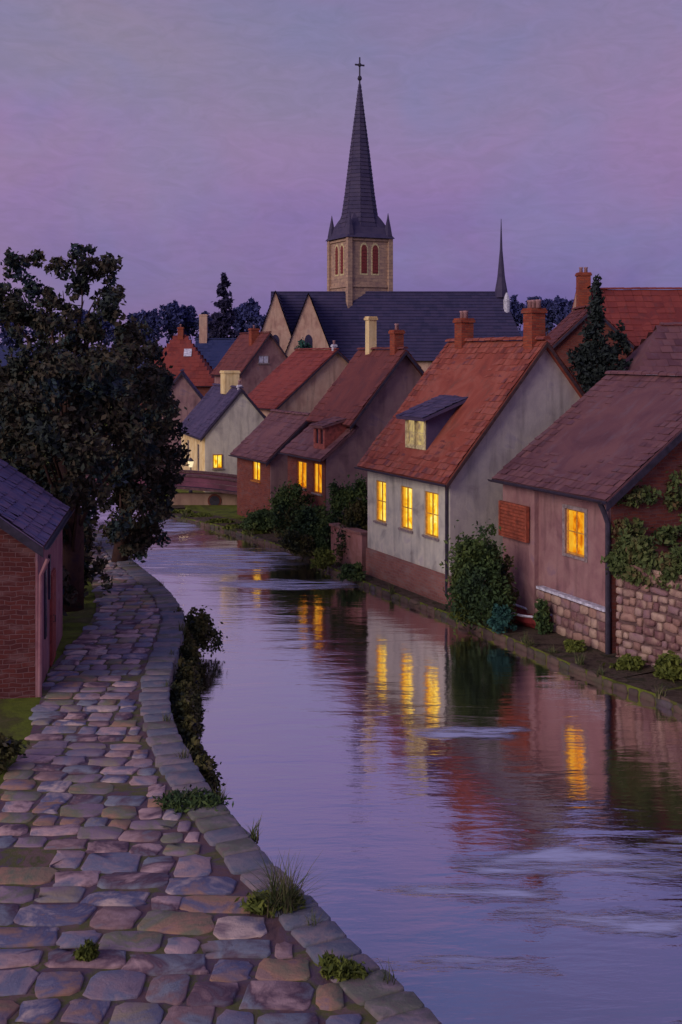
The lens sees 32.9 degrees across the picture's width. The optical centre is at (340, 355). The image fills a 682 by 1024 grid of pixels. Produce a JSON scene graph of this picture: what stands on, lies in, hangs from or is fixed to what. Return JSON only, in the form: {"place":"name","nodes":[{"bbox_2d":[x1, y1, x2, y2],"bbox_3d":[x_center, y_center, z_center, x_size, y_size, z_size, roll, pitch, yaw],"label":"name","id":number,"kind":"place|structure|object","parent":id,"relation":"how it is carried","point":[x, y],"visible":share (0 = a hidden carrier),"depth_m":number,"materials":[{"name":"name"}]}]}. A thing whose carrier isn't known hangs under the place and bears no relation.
{"place":"outdoors","nodes":[
{"label":"outdoors","id":0,"kind":"place"},
{"bbox_2d":[140,324,213,426],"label":"gabled house","id":1,"kind":"structure","parent":0,"point":[183,352],"depth_m":104.36,"materials":[{"name":"brown brick"}]},
{"bbox_2d":[0,530,378,1023],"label":"path","id":2,"kind":"structure","parent":0,"point":[13,856],"depth_m":15.78,"materials":[{"name":"stone"}]},
{"bbox_2d":[72,938,99,962],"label":"grass tuft","id":3,"kind":"object","parent":2,"relation":"on","point":[88,951],"visible":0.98,"depth_m":13.51,"materials":[{"name":"green plant"}]},
{"bbox_2d":[93,534,441,1023],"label":"kerb","id":4,"kind":"structure","parent":2,"relation":"on","point":[377,997],"depth_m":16.89,"materials":[{"name":"stone"}]},
{"bbox_2d":[174,745,193,758],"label":"grass tuft","id":5,"kind":"object","parent":4,"relation":"on","point":[183,754],"visible":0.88,"depth_m":20.24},
{"bbox_2d":[152,784,233,815],"bbox_3d":[-2.434,7.042,18.207,1.461,0.405,1.016,0,0,-10],"label":"grass tuft","id":6,"kind":"object","parent":4,"relation":"on","point":[194,797],"visible":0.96,"depth_m":18.16,"materials":[{"name":"green plant"}]},
{"bbox_2d":[210,777,228,802],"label":"grass tuft","id":7,"kind":"object","parent":4,"relation":"on","point":[219,794],"visible":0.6,"depth_m":18.41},
{"bbox_2d":[238,811,262,843],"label":"grass tuft","id":8,"kind":"object","parent":4,"relation":"on","point":[254,837],"visible":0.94,"depth_m":16.98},
{"bbox_2d":[232,845,326,918],"bbox_3d":[-0.751,6.832,14.770,1.351,0.850,1.346,0,0,0],"label":"grass tuft","id":9,"kind":"object","parent":4,"relation":"on","point":[284,897],"visible":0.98,"depth_m":14.72,"materials":[{"name":"green plant"}]},
{"bbox_2d":[303,907,325,925],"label":"grass tuft","id":10,"kind":"object","parent":4,"relation":"on","point":[312,919],"visible":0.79,"depth_m":14.38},
{"bbox_2d":[313,949,372,982],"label":"grass tuft","id":11,"kind":"object","parent":4,"relation":"on","point":[344,969],"visible":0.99,"depth_m":13.13,"materials":[{"name":"green plant"}]},
{"bbox_2d":[377,959,404,984],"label":"grass tuft","id":12,"kind":"object","parent":4,"relation":"on","point":[389,978],"visible":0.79,"depth_m":13.01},
{"bbox_2d":[195,314,236,369],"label":"slate roofed house","id":13,"kind":"structure","parent":0,"point":[213,351],"depth_m":120.39,"materials":[{"name":"tile"}]},
{"bbox_2d":[177,370,265,491],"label":"white house","id":14,"kind":"structure","parent":0,"point":[226,417],"depth_m":66.58,"materials":[{"name":"beige paint"}]},
{"bbox_2d":[212,454,223,469],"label":"window","id":15,"kind":"structure","parent":14,"relation":"in","point":[217,458],"depth_m":66.05,"materials":[{"name":"glass"}]},
{"bbox_2d":[210,325,287,394],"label":"gabled house","id":16,"kind":"structure","parent":0,"point":[255,357],"depth_m":96.28,"materials":[{"name":"tile"}]},
{"bbox_2d":[258,356,268,363],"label":"window","id":17,"kind":"structure","parent":16,"relation":"in","point":[261,359],"depth_m":95.82,"materials":[{"name":"white glass"}]},
{"bbox_2d":[0,331,548,367],"bbox_3d":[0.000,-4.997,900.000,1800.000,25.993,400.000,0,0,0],"label":"hills","id":18,"kind":"structure","parent":0,"point":[2,358],"depth_m":767.20,"materials":[{"name":"plant"}]},
{"bbox_2d":[248,340,348,416],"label":"gabled house","id":19,"kind":"structure","parent":0,"point":[301,380],"depth_m":77.87,"materials":[{"name":"tile"}]},
{"bbox_2d":[0,371,681,784],"bbox_3d":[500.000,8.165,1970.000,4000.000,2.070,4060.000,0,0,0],"label":"ground","id":20,"kind":"structure","parent":0,"point":[14,719],"depth_m":29.02,"materials":[{"name":"green plant"}]},
{"bbox_2d":[0,732,29,774],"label":"shrub","id":21,"kind":"object","parent":20,"relation":"on","point":[9,747],"visible":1,"depth_m":19.77,"materials":[{"name":"green plant"}]},
{"bbox_2d":[0,314,29,355],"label":"distant tree","id":22,"kind":"object","parent":20,"relation":"on","point":[6,340],"visible":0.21,"depth_m":201.50,"materials":[{"name":"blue plant"}]},
{"bbox_2d":[0,459,74,698],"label":"brick shed","id":23,"kind":"structure","parent":20,"relation":"on","point":[33,521],"depth_m":24.09,"materials":[{"name":"brick"}]},
{"bbox_2d":[44,568,46,638],"bbox_3d":[-6.492,5.450,25.396,0.037,1.500,0.300,0,0,-8],"label":"window","id":24,"kind":"structure","parent":23,"relation":"in","point":[45,573],"depth_m":25.25,"materials":[{"name":"black glass"}]},
{"bbox_2d":[48,554,50,599],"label":"window","id":25,"kind":"structure","parent":23,"relation":"in","point":[49,555],"depth_m":26.04,"materials":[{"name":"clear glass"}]},
{"bbox_2d":[50,568,55,665],"bbox_3d":[-6.648,6.050,26.813,0.127,2.100,0.850,0,0,-8],"label":"door","id":26,"kind":"structure","parent":23,"relation":"in","point":[53,573],"depth_m":26.63,"materials":[{"name":"wood"}]},
{"bbox_2d":[25,310,62,347],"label":"distant tree","id":27,"kind":"object","parent":20,"relation":"on","point":[30,331],"visible":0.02,"depth_m":203.09,"materials":[{"name":"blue plant"}]},
{"bbox_2d":[0,282,99,597],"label":"broadleaf tree","id":28,"kind":"object","parent":20,"relation":"on","point":[94,521],"visible":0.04,"depth_m":41.16,"materials":[{"name":"green plant"}]},
{"bbox_2d":[63,566,81,615],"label":"shrub","id":29,"kind":"object","parent":20,"relation":"on","point":[67,599],"visible":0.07,"depth_m":30.79,"materials":[{"name":"green plant"}]},
{"bbox_2d":[62,309,90,339],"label":"distant tree","id":30,"kind":"object","parent":20,"relation":"on","point":[74,320],"visible":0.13,"depth_m":200.39,"materials":[{"name":"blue plant"}]},
{"bbox_2d":[0,243,175,611],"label":"broadleaf tree","id":31,"kind":"object","parent":20,"relation":"on","point":[74,376],"visible":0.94,"depth_m":32.15,"materials":[{"name":"green plant"}]},
{"bbox_2d":[81,514,112,595],"bbox_3d":[-7.904,5.988,34.154,1.658,2.567,1.943,0,0,-41],"label":"shrub","id":32,"kind":"object","parent":20,"relation":"on","point":[89,539],"visible":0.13,"depth_m":33.89,"materials":[{"name":"green plant"}]},
{"bbox_2d":[95,310,117,396],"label":"distant tree","id":33,"kind":"object","parent":20,"relation":"on","point":[109,329],"visible":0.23,"depth_m":200.74,"materials":[{"name":"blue plant"}]},
{"bbox_2d":[126,309,149,346],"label":"distant tree","id":34,"kind":"object","parent":20,"relation":"on","point":[139,315],"visible":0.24,"depth_m":193.29,"materials":[{"name":"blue plant"}]},
{"bbox_2d":[95,315,190,563],"bbox_3d":[-6.841,2.933,40.331,3.315,8.812,6.824,0,0,0],"label":"drooping tree","id":35,"kind":"object","parent":20,"relation":"on","point":[130,495],"visible":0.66,"depth_m":38.99,"materials":[{"name":"green plant"}]},
{"bbox_2d":[52,469,236,494],"bbox_3d":[-10.350,6.700,60.640,10.500,1.280,2.240,0,0,0],"label":"footbridge","id":36,"kind":"object","parent":20,"relation":"on","point":[194,478],"visible":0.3,"depth_m":59.60,"materials":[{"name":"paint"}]},
{"bbox_2d":[138,308,163,362],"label":"distant tree","id":37,"kind":"object","parent":20,"relation":"on","point":[153,319],"visible":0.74,"depth_m":193.74,"materials":[{"name":"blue plant"}]},
{"bbox_2d":[155,300,184,343],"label":"distant tree","id":38,"kind":"object","parent":20,"relation":"on","point":[172,315],"visible":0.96,"depth_m":198.23,"materials":[{"name":"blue plant"}]},
{"bbox_2d":[169,635,183,699],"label":"retaining wall","id":39,"kind":"structure","parent":20,"relation":"on","point":[172,676],"depth_m":27.11,"materials":[{"name":"stone"}]},
{"bbox_2d":[171,693,203,727],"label":"bank weeds","id":40,"kind":"object","parent":39,"relation":"attached to","point":[185,702],"visible":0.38,"depth_m":23.78,"materials":[{"name":"green plant"}]},
{"bbox_2d":[169,679,205,719],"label":"bank weeds","id":41,"kind":"object","parent":39,"relation":"attached to","point":[179,689],"visible":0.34,"depth_m":25.10,"materials":[{"name":"green plant"}]},
{"bbox_2d":[174,657,204,695],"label":"bank weeds","id":42,"kind":"object","parent":39,"relation":"attached to","point":[186,671],"visible":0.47,"depth_m":26.52,"materials":[{"name":"green plant"}]},
{"bbox_2d":[184,627,197,653],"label":"bank weeds","id":43,"kind":"object","parent":39,"relation":"attached to","point":[188,633],"visible":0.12,"depth_m":30.03,"materials":[{"name":"green plant"}]},
{"bbox_2d":[175,705,207,753],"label":"bank weeds","id":44,"kind":"object","parent":39,"relation":"attached to","point":[188,729],"visible":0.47,"depth_m":22.41,"materials":[{"name":"green plant"}]},
{"bbox_2d":[178,637,206,679],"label":"bank weeds","id":45,"kind":"object","parent":39,"relation":"attached to","point":[188,651],"visible":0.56,"depth_m":28.29,"materials":[{"name":"green plant"}]},
{"bbox_2d":[184,735,222,778],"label":"bank weeds","id":46,"kind":"object","parent":39,"relation":"attached to","point":[196,748],"visible":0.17,"depth_m":21.12,"materials":[{"name":"green plant"}]},
{"bbox_2d":[194,754,225,793],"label":"bank weeds","id":47,"kind":"object","parent":39,"relation":"attached to","point":[204,769],"visible":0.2,"depth_m":20.03,"materials":[{"name":"green plant"}]},
{"bbox_2d":[162,369,203,459],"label":"gabled house","id":48,"kind":"structure","parent":20,"relation":"on","point":[188,394],"depth_m":86.27,"materials":[{"name":"brown paint"}]},
{"bbox_2d":[177,304,198,339],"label":"distant tree","id":49,"kind":"object","parent":20,"relation":"on","point":[189,322],"visible":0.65,"depth_m":201.27,"materials":[{"name":"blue plant"}]},
{"bbox_2d":[193,311,212,340],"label":"distant tree","id":50,"kind":"object","parent":20,"relation":"on","point":[209,319],"visible":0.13,"depth_m":195.88,"materials":[{"name":"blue plant"}]},
{"bbox_2d":[170,493,236,504],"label":"culvert wall","id":51,"kind":"structure","parent":20,"relation":"on","point":[204,499],"depth_m":60.30,"materials":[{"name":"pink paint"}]},
{"bbox_2d":[183,605,227,653],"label":"bank shrub","id":52,"kind":"object","parent":20,"relation":"on","point":[200,628],"visible":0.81,"depth_m":30.61,"materials":[{"name":"green plant"}]},
{"bbox_2d":[208,272,239,337],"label":"conifer","id":53,"kind":"object","parent":20,"relation":"on","point":[219,324],"visible":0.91,"depth_m":149.37,"materials":[{"name":"green plant"}]},
{"bbox_2d":[231,303,248,336],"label":"distant tree","id":54,"kind":"object","parent":20,"relation":"on","point":[238,326],"visible":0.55,"depth_m":206.67,"materials":[{"name":"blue plant"}]},
{"bbox_2d":[240,296,261,331],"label":"distant tree","id":55,"kind":"object","parent":20,"relation":"on","point":[251,315],"visible":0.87,"depth_m":201.82,"materials":[{"name":"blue plant"}]},
{"bbox_2d":[228,409,312,517],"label":"brick house","id":56,"kind":"structure","parent":20,"relation":"on","point":[262,467],"depth_m":54.66,"materials":[{"name":"brown tile"}]},
{"bbox_2d":[250,461,260,482],"bbox_3d":[-3.987,5.485,54.536,0.185,0.970,1.140,0,0,-26],"label":"window","id":57,"kind":"structure","parent":56,"relation":"in","point":[256,465],"depth_m":54.74,"materials":[{"name":"glass"}]},
{"bbox_2d":[294,337,311,348],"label":"round tree","id":58,"kind":"object","parent":20,"relation":"on","point":[301,343],"visible":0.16,"depth_m":111.99,"materials":[{"name":"green plant"}]},
{"bbox_2d":[158,505,681,703],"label":"bank verge","id":59,"kind":"structure","parent":20,"relation":"on","point":[644,675],"depth_m":30.34,"materials":[{"name":"plant"}]},
{"bbox_2d":[171,508,192,513],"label":"grass clump","id":60,"kind":"object","parent":59,"relation":"on","point":[186,510],"visible":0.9,"depth_m":57.17,"materials":[{"name":"green plant"}]},
{"bbox_2d":[187,512,213,516],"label":"grass clump","id":61,"kind":"object","parent":59,"relation":"on","point":[199,514],"visible":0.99,"depth_m":55.89,"materials":[{"name":"green plant"}]},
{"bbox_2d":[205,518,235,523],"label":"grass clump","id":62,"kind":"object","parent":59,"relation":"on","point":[219,520],"visible":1,"depth_m":53.83,"materials":[{"name":"green plant"}]},
{"bbox_2d":[216,523,248,530],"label":"grass clump","id":63,"kind":"object","parent":59,"relation":"on","point":[229,526],"visible":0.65,"depth_m":52.15,"materials":[{"name":"green plant"}]},
{"bbox_2d":[242,529,269,534],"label":"grass clump","id":64,"kind":"object","parent":59,"relation":"on","point":[255,532],"visible":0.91,"depth_m":50.59,"materials":[{"name":"green plant"}]},
{"bbox_2d":[238,505,279,532],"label":"shrub","id":65,"kind":"object","parent":59,"relation":"on","point":[258,519],"visible":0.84,"depth_m":50.83,"materials":[{"name":"green plant"}]},
{"bbox_2d":[268,479,308,534],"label":"shrub","id":66,"kind":"object","parent":59,"relation":"on","point":[280,499],"visible":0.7,"depth_m":47.65,"materials":[{"name":"green plant"}]},
{"bbox_2d":[275,529,317,557],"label":"shrub","id":67,"kind":"object","parent":59,"relation":"on","point":[294,542],"visible":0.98,"depth_m":44.77,"materials":[{"name":"green plant"}]},
{"bbox_2d":[269,493,331,543],"bbox_3d":[-1.819,6.848,47.894,2.951,2.247,1.977,0,0,0],"label":"shrub","id":68,"kind":"object","parent":59,"relation":"on","point":[308,496],"visible":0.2,"depth_m":47.57,"materials":[{"name":"green plant"}]},
{"bbox_2d":[287,504,328,547],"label":"shrub","id":69,"kind":"object","parent":59,"relation":"on","point":[304,520],"visible":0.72,"depth_m":45.47,"materials":[{"name":"green plant"}]},
{"bbox_2d":[310,547,336,572],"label":"shrub","id":70,"kind":"object","parent":59,"relation":"on","point":[323,559],"visible":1,"depth_m":42.09,"materials":[{"name":"green plant"}]},
{"bbox_2d":[310,475,354,549],"bbox_3d":[0.040,6.586,44.753,2.642,3.931,1.748,0,0,0],"label":"shrub","id":71,"kind":"object","parent":59,"relation":"on","point":[336,502],"visible":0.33,"depth_m":44.66,"materials":[{"name":"green plant"}]},
{"bbox_2d":[329,523,367,570],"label":"garden wall","id":72,"kind":"structure","parent":59,"relation":"on","point":[357,543],"depth_m":42.52,"materials":[{"name":"brick"}]},
{"bbox_2d":[329,496,367,563],"bbox_3d":[0.495,6.682,43.307,1.921,2.804,1.571,0,0,0],"label":"shrub","id":73,"kind":"object","parent":59,"relation":"on","point":[354,517],"visible":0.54,"depth_m":43.16,"materials":[{"name":"green plant"}]},
{"bbox_2d":[331,561,366,582],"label":"shrub","id":74,"kind":"object","parent":59,"relation":"on","point":[354,572],"visible":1,"depth_m":40.09,"materials":[{"name":"green plant"}]},
{"bbox_2d":[340,471,367,524],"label":"shrub","id":75,"kind":"object","parent":59,"relation":"on","point":[359,489],"visible":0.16,"depth_m":43.92,"materials":[{"name":"green plant"}]},
{"bbox_2d":[436,519,521,634],"bbox_3d":[3.961,6.611,33.175,2.510,3.801,1.539,0,0,0],"label":"shrub","id":76,"kind":"object","parent":59,"relation":"on","point":[475,564],"visible":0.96,"depth_m":33.10,"materials":[{"name":"green plant"}]},
{"bbox_2d":[483,554,518,618],"bbox_3d":[4.634,6.740,33.591,1.080,2.009,1.003,0,0,-39],"label":"shrub","id":77,"kind":"object","parent":59,"relation":"on","point":[507,558],"visible":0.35,"depth_m":33.51,"materials":[{"name":"green plant"}]},
{"bbox_2d":[487,603,516,633],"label":"shrub","id":78,"kind":"object","parent":59,"relation":"on","point":[500,617],"visible":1,"depth_m":32.39,"materials":[{"name":"teal plant"}]},
{"bbox_2d":[510,604,551,629],"bbox_3d":[5.303,7.555,33.465,0.790,0.490,2.124,0,0,-29],"label":"rowing boat","id":79,"kind":"object","parent":59,"relation":"on","point":[523,617],"visible":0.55,"depth_m":33.12,"materials":[{"name":"red wood"}]},
{"bbox_2d":[533,598,553,634],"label":"shrub","id":80,"kind":"object","parent":59,"relation":"on","point":[541,617],"visible":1,"depth_m":32.31,"materials":[{"name":"green plant"}]},
{"bbox_2d":[563,638,586,652],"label":"shrub","id":81,"kind":"object","parent":59,"relation":"on","point":[570,645],"visible":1,"depth_m":30.45,"materials":[{"name":"green plant"}]},
{"bbox_2d":[574,651,587,664],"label":"grass tuft","id":82,"kind":"object","parent":59,"relation":"on","point":[577,661],"visible":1,"depth_m":29.20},
{"bbox_2d":[602,653,646,670],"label":"shrub","id":83,"kind":"object","parent":59,"relation":"on","point":[626,661],"visible":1,"depth_m":28.69,"materials":[{"name":"green plant"}]},
{"bbox_2d":[615,562,681,666],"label":"rubble wall","id":84,"kind":"structure","parent":59,"relation":"on","point":[649,626],"depth_m":29.09,"materials":[{"name":"stone"}]},
{"bbox_2d":[600,464,681,590],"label":"ivy","id":85,"kind":"object","parent":84,"relation":"attached to","point":[637,548],"visible":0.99,"depth_m":29.66,"materials":[{"name":"green plant"}]},
{"bbox_2d":[652,685,668,698],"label":"grass tuft","id":86,"kind":"object","parent":59,"relation":"on","point":[657,695],"visible":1,"depth_m":26.47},
{"bbox_2d":[652,650,681,681],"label":"shrub","id":87,"kind":"object","parent":59,"relation":"on","point":[667,666],"visible":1,"depth_m":27.73,"materials":[{"name":"green plant"}]},
{"bbox_2d":[170,516,681,714],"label":"bank edging","id":88,"kind":"object","parent":20,"relation":"on","point":[574,668],"visible":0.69,"depth_m":32.19,"materials":[{"name":"stone"}]},
{"bbox_2d":[448,592,478,626],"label":"shrub","id":89,"kind":"object","parent":20,"relation":"on","point":[457,615],"visible":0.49,"depth_m":33.38,"materials":[{"name":"green plant"}]},
{"bbox_2d":[354,300,584,606],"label":"cream house","id":90,"kind":"structure","parent":20,"relation":"on","point":[470,418],"depth_m":37.71,"materials":[{"name":"tile"}]},
{"bbox_2d":[373,480,386,525],"bbox_3d":[1.416,5.125,40.345,0.185,1.490,0.930,0,0,-25],"label":"window","id":91,"kind":"structure","parent":90,"relation":"in","point":[381,486],"depth_m":40.51,"materials":[{"name":"glass"}]},
{"bbox_2d":[398,486,412,532],"bbox_3d":[2.200,5.125,38.610,0.185,1.490,0.980,0,0,-25],"label":"window","id":92,"kind":"structure","parent":90,"relation":"in","point":[406,491],"depth_m":38.63,"materials":[{"name":"glass"}]},
{"bbox_2d":[422,491,438,540],"bbox_3d":[2.915,5.125,37.057,0.185,1.490,1.055,0,0,-25],"label":"window","id":93,"kind":"structure","parent":90,"relation":"in","point":[431,498],"depth_m":37.08,"materials":[{"name":"glass"}]},
{"bbox_2d":[510,294,524,330],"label":"distant tree","id":94,"kind":"object","parent":20,"relation":"on","point":[515,307],"visible":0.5,"depth_m":211.84,"materials":[{"name":"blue plant"}]},
{"bbox_2d":[518,296,543,320],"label":"distant tree","id":95,"kind":"object","parent":20,"relation":"on","point":[534,298],"visible":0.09,"depth_m":197.30,"materials":[{"name":"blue plant"}]},
{"bbox_2d":[542,298,557,335],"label":"distant tree","id":96,"kind":"object","parent":20,"relation":"on","point":[550,317],"visible":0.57,"depth_m":209.11,"materials":[{"name":"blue plant"}]},
{"bbox_2d":[548,295,568,324],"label":"distant tree","id":97,"kind":"object","parent":20,"relation":"on","point":[558,309],"visible":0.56,"depth_m":206.46,"materials":[{"name":"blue plant"}]},
{"bbox_2d":[566,300,573,315],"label":"distant tree","id":98,"kind":"object","parent":20,"relation":"on","point":[569,306],"visible":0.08,"depth_m":201.48,"materials":[{"name":"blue plant"}]},
{"bbox_2d":[488,370,681,654],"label":"mauve house","id":99,"kind":"structure","parent":20,"relation":"on","point":[575,473],"depth_m":32.45,"materials":[{"name":"paint"}]},
{"bbox_2d":[562,509,585,560],"bbox_3d":[6.465,4.910,31.810,0.185,1.320,1.090,0,0,-22],"label":"window","id":100,"kind":"structure","parent":99,"relation":"in","point":[575,519],"depth_m":31.92,"materials":[{"name":"gold glass"}]},
{"bbox_2d":[566,274,632,392],"bbox_3d":[10.320,2.363,46.003,2.922,11.293,1.759,0,0,0],"label":"conifer","id":101,"kind":"object","parent":20,"relation":"on","point":[592,357],"visible":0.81,"depth_m":45.77,"materials":[{"name":"green plant"}]},
{"bbox_2d":[0,0,681,347],"label":"sky","id":102,"kind":"structure","parent":0,"point":[189,142],"materials":[{"name":"purple"}]},
{"bbox_2d":[278,316,423,540],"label":"stepped house","id":103,"kind":"structure","parent":0,"point":[357,406],"depth_m":48.99,"materials":[{"name":"tile"}]},
{"bbox_2d":[298,461,306,490],"bbox_3d":[-1.681,5.160,49.752,0.185,1.220,1.140,0,0,-26],"label":"window","id":104,"kind":"structure","parent":103,"relation":"in","point":[301,465],"depth_m":49.80,"materials":[{"name":"glass"}]},
{"bbox_2d":[311,463,321,495],"bbox_3d":[-0.968,5.160,48.292,0.185,1.320,0.990,0,0,-26],"label":"window","id":105,"kind":"structure","parent":103,"relation":"in","point":[317,467],"depth_m":48.33,"materials":[{"name":"glass"}]},
{"bbox_2d":[90,425,681,1023],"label":"water","id":106,"kind":"structure","parent":0,"point":[488,827],"depth_m":21.35,"materials":[{"name":"liquid"}]},
{"bbox_2d":[261,57,520,371],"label":"church","id":107,"kind":"structure","parent":0,"point":[359,240],"depth_m":132.49,"materials":[{"name":"beige stone"}]},
{"bbox_2d":[546,304,634,385],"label":"brown gabled house","id":108,"kind":"structure","parent":0,"point":[564,336],"depth_m":52.00,"materials":[{"name":"tile"}]},
{"bbox_2d":[571,267,681,345],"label":"tall red house","id":109,"kind":"structure","parent":0,"point":[641,312],"depth_m":56.89,"materials":[{"name":"tile"}]},
{"bbox_2d":[614,322,681,374],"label":"hipped brown house","id":110,"kind":"structure","parent":0,"point":[659,348],"depth_m":45.02,"materials":[{"name":"tile"}]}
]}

